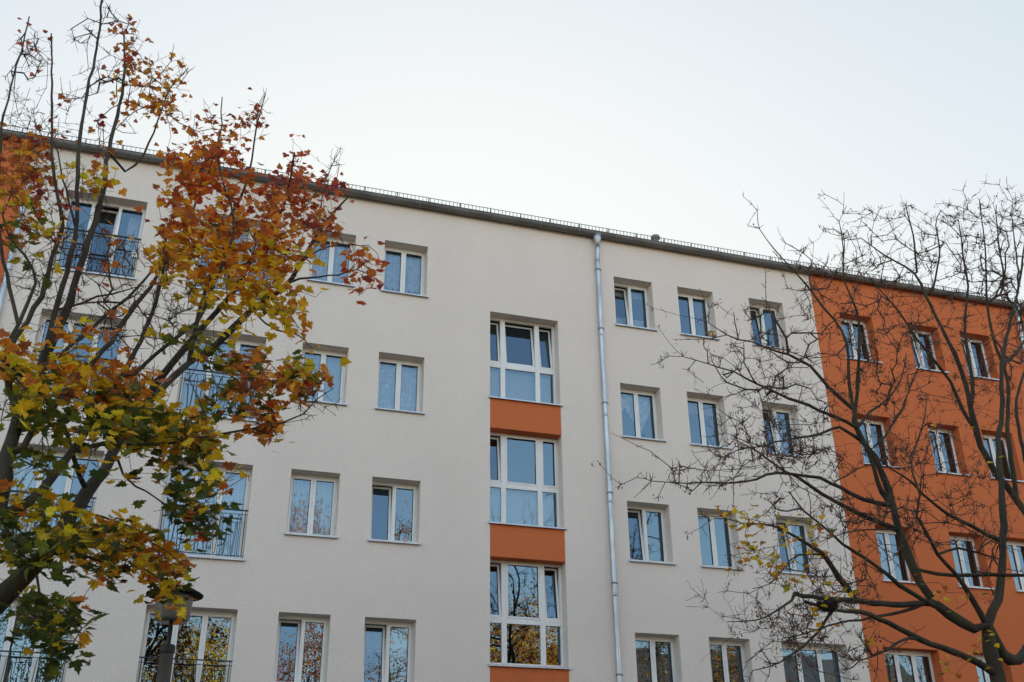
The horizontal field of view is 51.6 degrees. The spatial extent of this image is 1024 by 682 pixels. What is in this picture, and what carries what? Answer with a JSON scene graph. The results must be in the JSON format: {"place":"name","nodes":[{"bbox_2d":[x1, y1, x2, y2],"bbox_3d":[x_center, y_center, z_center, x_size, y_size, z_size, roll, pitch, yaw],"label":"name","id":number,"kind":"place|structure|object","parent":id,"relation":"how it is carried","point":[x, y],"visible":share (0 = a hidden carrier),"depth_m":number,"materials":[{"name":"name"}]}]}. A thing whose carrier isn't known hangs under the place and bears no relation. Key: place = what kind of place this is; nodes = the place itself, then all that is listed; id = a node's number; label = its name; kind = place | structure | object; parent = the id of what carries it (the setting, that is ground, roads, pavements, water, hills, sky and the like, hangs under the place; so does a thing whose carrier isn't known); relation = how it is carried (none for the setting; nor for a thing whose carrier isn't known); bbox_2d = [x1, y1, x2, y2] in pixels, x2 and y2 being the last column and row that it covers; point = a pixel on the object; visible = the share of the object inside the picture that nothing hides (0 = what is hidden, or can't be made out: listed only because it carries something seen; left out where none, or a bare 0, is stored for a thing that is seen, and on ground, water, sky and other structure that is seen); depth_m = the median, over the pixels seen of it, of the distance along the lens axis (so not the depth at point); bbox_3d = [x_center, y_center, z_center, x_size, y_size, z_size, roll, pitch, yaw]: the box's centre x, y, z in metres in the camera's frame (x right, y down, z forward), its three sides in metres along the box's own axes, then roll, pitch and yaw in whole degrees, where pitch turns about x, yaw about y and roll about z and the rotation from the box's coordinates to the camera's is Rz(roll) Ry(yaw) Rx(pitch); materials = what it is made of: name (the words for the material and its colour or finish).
{"place":"outdoors","nodes":[
{"label":"outdoors","id":0,"kind":"place"},
{"bbox_2d":[0,126,37,287],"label":"apartment building","id":1,"kind":"structure","parent":0,"point":[5,132],"depth_m":21.73,"materials":[{"name":"paint"}]},
{"bbox_2d":[146,584,203,681],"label":"street lamp","id":2,"kind":"object","parent":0,"point":[167,649],"visible":0.48,"depth_m":10.23,"materials":[{"name":"grey metal"}]},
{"bbox_2d":[0,0,389,681],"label":"maple tree","id":3,"kind":"object","parent":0,"point":[130,408],"visible":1,"depth_m":9.31,"materials":[{"name":"orange plant"}]},
{"bbox_2d":[0,131,870,681],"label":"apartment building","id":4,"kind":"structure","parent":0,"point":[498,379],"depth_m":22.51,"materials":[{"name":"white paint"}]},
{"bbox_2d":[0,600,77,681],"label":"window","id":5,"kind":"structure","parent":4,"relation":"in","point":[12,666],"depth_m":20.25,"materials":[{"name":"glass"}]},
{"bbox_2d":[0,449,103,548],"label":"window","id":6,"kind":"structure","parent":4,"relation":"in","point":[63,484],"depth_m":19.76,"materials":[{"name":"blue glass"}]},
{"bbox_2d":[33,314,125,404],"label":"window","id":7,"kind":"structure","parent":4,"relation":"in","point":[106,355],"depth_m":21.16,"materials":[{"name":"glass"}]},
{"bbox_2d":[52,197,145,279],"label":"window","id":8,"kind":"structure","parent":4,"relation":"in","point":[126,220],"depth_m":22.53,"materials":[{"name":"blue glass"}]},
{"bbox_2d":[136,607,236,681],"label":"window","id":9,"kind":"structure","parent":4,"relation":"in","point":[204,644],"depth_m":21.15,"materials":[{"name":"glass"}]},
{"bbox_2d":[154,463,251,560],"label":"window","id":10,"kind":"structure","parent":4,"relation":"in","point":[232,549],"depth_m":20.33,"materials":[{"name":"blue glass"}]},
{"bbox_2d":[175,333,264,422],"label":"window","id":11,"kind":"structure","parent":4,"relation":"in","point":[186,395],"depth_m":21.50,"materials":[{"name":"glass"}]},
{"bbox_2d":[194,219,273,296],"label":"window","id":12,"kind":"structure","parent":4,"relation":"in","point":[202,262],"depth_m":22.87,"materials":[{"name":"blue glass"}]},
{"bbox_2d":[273,615,328,681],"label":"window","id":13,"kind":"structure","parent":4,"relation":"in","point":[301,642],"depth_m":21.63,"materials":[{"name":"glass"}]},
{"bbox_2d":[284,473,337,538],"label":"window","id":14,"kind":"structure","parent":4,"relation":"in","point":[312,499],"depth_m":21.08,"materials":[{"name":"blue glass"}]},
{"bbox_2d":[300,348,346,405],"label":"window","id":15,"kind":"structure","parent":4,"relation":"in","point":[331,359],"depth_m":22.42,"materials":[{"name":"blue glass"}]},
{"bbox_2d":[307,235,354,287],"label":"window","id":16,"kind":"structure","parent":4,"relation":"in","point":[332,258],"depth_m":23.61,"materials":[{"name":"blue glass"}]},
{"bbox_2d":[362,620,412,681],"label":"window","id":17,"kind":"structure","parent":4,"relation":"in","point":[387,650],"depth_m":20.53,"materials":[{"name":"glass"}]},
{"bbox_2d":[367,481,420,544],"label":"window","id":18,"kind":"structure","parent":4,"relation":"in","point":[393,515],"depth_m":22.75,"materials":[{"name":"blue glass"}]},
{"bbox_2d":[374,357,424,414],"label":"window","id":19,"kind":"structure","parent":4,"relation":"in","point":[399,381],"depth_m":22.81,"materials":[{"name":"glass"}]},
{"bbox_2d":[381,247,428,296],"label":"window","id":20,"kind":"structure","parent":4,"relation":"in","point":[404,274],"depth_m":24.10,"materials":[{"name":"blue glass"}]},
{"bbox_2d":[489,317,562,405],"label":"window","id":21,"kind":"structure","parent":4,"relation":"in","point":[522,354],"depth_m":24.09,"materials":[{"name":"glass"}]},
{"bbox_2d":[488,432,566,529],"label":"window","id":22,"kind":"structure","parent":4,"relation":"in","point":[524,486],"depth_m":22.79,"materials":[{"name":"glass"}]},
{"bbox_2d":[488,560,571,669],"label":"window","id":23,"kind":"structure","parent":4,"relation":"in","point":[526,621],"depth_m":22.71,"materials":[{"name":"glass"}]},
{"bbox_2d":[614,283,657,330],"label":"window","id":24,"kind":"structure","parent":4,"relation":"in","point":[632,310],"depth_m":25.84,"materials":[{"name":"blue glass"}]},
{"bbox_2d":[620,388,666,441],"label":"window","id":25,"kind":"structure","parent":4,"relation":"in","point":[639,416],"depth_m":24.53,"materials":[{"name":"blue glass"}]},
{"bbox_2d":[627,505,675,564],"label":"window","id":26,"kind":"structure","parent":4,"relation":"in","point":[646,525],"depth_m":23.78,"materials":[{"name":"blue glass"}]},
{"bbox_2d":[635,635,676,681],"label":"window","id":27,"kind":"structure","parent":4,"relation":"in","point":[655,656],"depth_m":22.67,"materials":[{"name":"glass"}]},
{"bbox_2d":[678,293,719,339],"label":"window","id":28,"kind":"structure","parent":4,"relation":"in","point":[693,306],"depth_m":26.26,"materials":[{"name":"blue glass"}]},
{"bbox_2d":[687,397,731,449],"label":"window","id":29,"kind":"structure","parent":4,"relation":"in","point":[699,428],"depth_m":25.08,"materials":[{"name":"blue glass"}]},
{"bbox_2d":[697,512,744,570],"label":"window","id":30,"kind":"structure","parent":4,"relation":"in","point":[713,546],"depth_m":24.21,"materials":[{"name":"blue glass"}]},
{"bbox_2d":[709,640,746,681],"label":"window","id":31,"kind":"structure","parent":4,"relation":"in","point":[727,660],"depth_m":22.99,"materials":[{"name":"glass"}]},
{"bbox_2d":[749,304,791,350],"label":"window","id":32,"kind":"structure","parent":4,"relation":"in","point":[768,321],"depth_m":26.97,"materials":[{"name":"blue glass"}]},
{"bbox_2d":[762,406,806,457],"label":"window","id":33,"kind":"structure","parent":4,"relation":"in","point":[783,413],"depth_m":25.54,"materials":[{"name":"white plastic"}]},
{"bbox_2d":[776,519,821,575],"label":"window","id":34,"kind":"structure","parent":4,"relation":"in","point":[785,553],"depth_m":24.36,"materials":[{"name":"blue glass"}]},
{"bbox_2d":[781,644,843,681],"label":"window","id":35,"kind":"structure","parent":4,"relation":"in","point":[828,662],"depth_m":23.24,"materials":[{"name":"glass"}]},
{"bbox_2d":[0,0,1023,303],"label":"sky","id":36,"kind":"structure","parent":0,"point":[645,117],"materials":[{"name":"white"}]},
{"bbox_2d":[707,331,715,336],"bbox_3d":[4.823,-0.147,25.560,0.158,0.170,0.152,8,-28,-16],"label":"leaf","id":37,"kind":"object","parent":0,"point":[710,333],"depth_m":25.53,"materials":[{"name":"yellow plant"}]},
{"bbox_2d":[591,174,1023,681],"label":"maple tree","id":38,"kind":"object","parent":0,"point":[995,652],"visible":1,"depth_m":14.49,"materials":[{"name":"brown plant"}]},
{"bbox_2d":[814,596,841,613],"bbox_3d":[3.591,3.009,12.053,0.314,0.191,0.311,8,-28,-16],"label":"bird nest","id":39,"kind":"object","parent":38,"relation":"attached to","point":[831,605],"visible":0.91,"depth_m":12.00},
{"bbox_2d":[805,262,1023,681],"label":"apartment building","id":40,"kind":"structure","parent":0,"point":[915,661],"depth_m":25.99,"materials":[{"name":"painted plaster"},{"name":"white plastic"},{"name":"glass"}]},
{"bbox_2d":[840,318,881,363],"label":"window","id":41,"kind":"structure","parent":40,"relation":"in","point":[854,323],"depth_m":27.51,"materials":[{"name":"white plastic"}]},
{"bbox_2d":[857,418,901,467],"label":"window","id":42,"kind":"structure","parent":40,"relation":"in","point":[880,425],"depth_m":26.28,"materials":[{"name":"blue glass"}]},
{"bbox_2d":[875,528,914,582],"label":"window","id":43,"kind":"structure","parent":40,"relation":"in","point":[886,536],"depth_m":24.97,"materials":[{"name":"blue glass"}]},
{"bbox_2d":[884,650,934,681],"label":"window","id":44,"kind":"structure","parent":40,"relation":"in","point":[904,666],"depth_m":23.83,"materials":[{"name":"white plastic"}]},
{"bbox_2d":[909,330,947,372],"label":"window","id":45,"kind":"structure","parent":40,"relation":"in","point":[917,355],"depth_m":28.05,"materials":[{"name":"white plastic"}]},
{"bbox_2d":[928,427,967,475],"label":"window","id":46,"kind":"structure","parent":40,"relation":"in","point":[950,454],"depth_m":26.79,"materials":[{"name":"glass"}]},
{"bbox_2d":[949,535,994,589],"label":"window","id":47,"kind":"structure","parent":40,"relation":"in","point":[966,556],"depth_m":25.54,"materials":[{"name":"blue glass"}]},
{"bbox_2d":[960,337,998,379],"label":"window","id":48,"kind":"structure","parent":40,"relation":"in","point":[974,361],"depth_m":28.55,"materials":[{"name":"white plastic"}]},
{"bbox_2d":[974,655,989,681],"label":"window","id":49,"kind":"structure","parent":40,"relation":"in","point":[983,676],"depth_m":24.26,"materials":[{"name":"glass"}]},
{"bbox_2d":[982,434,1023,481],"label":"window","id":50,"kind":"structure","parent":40,"relation":"in","point":[989,440],"depth_m":27.27,"materials":[{"name":"white plastic"}]},
{"bbox_2d":[1006,541,1023,591],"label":"window","id":51,"kind":"structure","parent":40,"relation":"in","point":[1016,559],"depth_m":25.93,"materials":[{"name":"white plastic"}]}
]}

